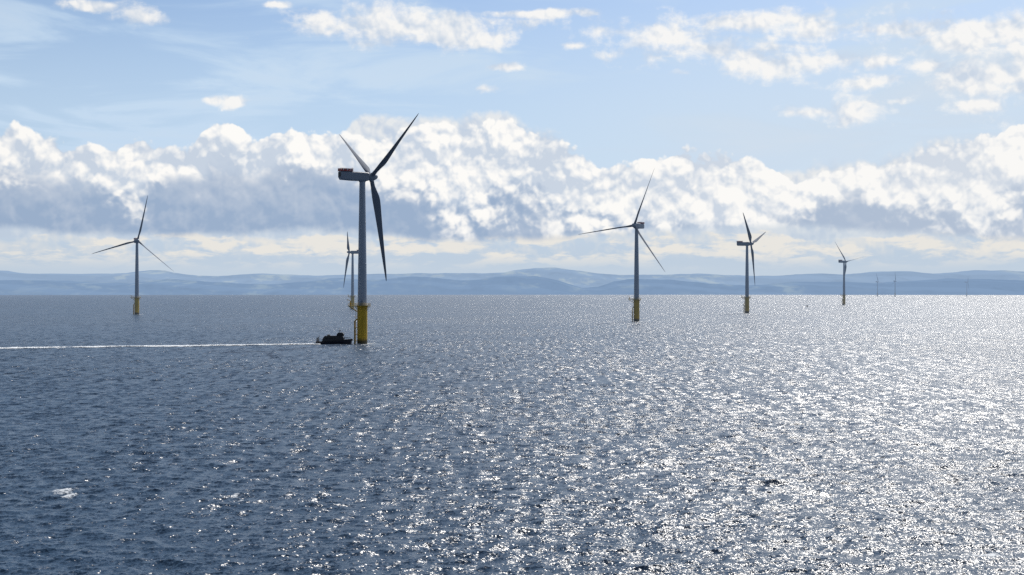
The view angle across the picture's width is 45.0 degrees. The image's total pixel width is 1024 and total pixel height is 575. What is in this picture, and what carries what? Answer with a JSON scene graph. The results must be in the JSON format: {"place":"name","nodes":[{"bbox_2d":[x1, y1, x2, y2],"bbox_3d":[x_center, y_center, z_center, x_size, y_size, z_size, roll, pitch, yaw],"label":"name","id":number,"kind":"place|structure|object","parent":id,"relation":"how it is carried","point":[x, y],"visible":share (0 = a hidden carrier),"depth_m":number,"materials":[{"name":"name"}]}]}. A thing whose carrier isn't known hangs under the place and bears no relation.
{"place":"outdoors","nodes":[
{"label":"outdoors","id":0,"kind":"place"},
{"bbox_2d":[0,295,1023,574],"bbox_3d":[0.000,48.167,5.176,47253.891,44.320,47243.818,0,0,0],"label":"sea","id":1,"kind":"structure","parent":0,"point":[608,435],"depth_m":226.30,"materials":[{"name":"liquid"}]},
{"bbox_2d":[92,196,172,314],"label":"wind turbine","id":2,"kind":"object","parent":1,"relation":"in","point":[136,241],"visible":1,"depth_m":1413.04,"materials":[{"name":"grey metal"}]},
{"bbox_2d":[0,343,320,348],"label":"wake","id":3,"kind":"object","parent":1,"relation":"on","point":[163,345],"visible":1,"depth_m":594.30,"materials":[{"name":"white liquid"}]},
{"bbox_2d":[316,330,352,343],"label":"crew boat","id":4,"kind":"object","parent":1,"relation":"on","point":[339,338],"visible":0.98,"depth_m":619.92,"materials":[{"name":"paint"}]},
{"bbox_2d":[343,232,357,308],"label":"wind turbine","id":5,"kind":"object","parent":1,"relation":"in","point":[352,296],"visible":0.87,"depth_m":1824.22,"materials":[{"name":"grey metal"}]},
{"bbox_2d":[338,113,418,343],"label":"wind turbine","id":6,"kind":"object","parent":1,"relation":"in","point":[362,178],"visible":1,"depth_m":621.52,"materials":[{"name":"paint"}]},
{"bbox_2d":[0,276,1023,294],"bbox_3d":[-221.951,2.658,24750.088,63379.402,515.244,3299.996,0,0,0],"label":"coastal hills","id":7,"kind":"structure","parent":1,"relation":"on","point":[506,285],"depth_m":24478.57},
{"bbox_2d":[578,170,663,320],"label":"wind turbine","id":8,"kind":"object","parent":1,"relation":"in","point":[637,226],"visible":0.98,"depth_m":1088.16,"materials":[{"name":"grey metal"}]},
{"bbox_2d":[737,213,765,312],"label":"wind turbine","id":9,"kind":"object","parent":1,"relation":"in","point":[746,297],"visible":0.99,"depth_m":1503.13,"materials":[{"name":"grey metal"}]},
{"bbox_2d":[835,242,861,304],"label":"wind turbine","id":10,"kind":"object","parent":1,"relation":"in","point":[844,266],"visible":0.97,"depth_m":2398.37,"materials":[{"name":"grey metal"}]},
{"bbox_2d":[0,267,1023,287],"bbox_3d":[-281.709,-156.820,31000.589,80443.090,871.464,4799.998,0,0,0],"label":"hills","id":11,"kind":"structure","parent":0,"point":[583,279],"depth_m":31291.28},
{"bbox_2d":[0,0,1023,275],"label":"sky","id":12,"kind":"structure","parent":0,"point":[889,132],"materials":[{"name":"blue"}]}
]}

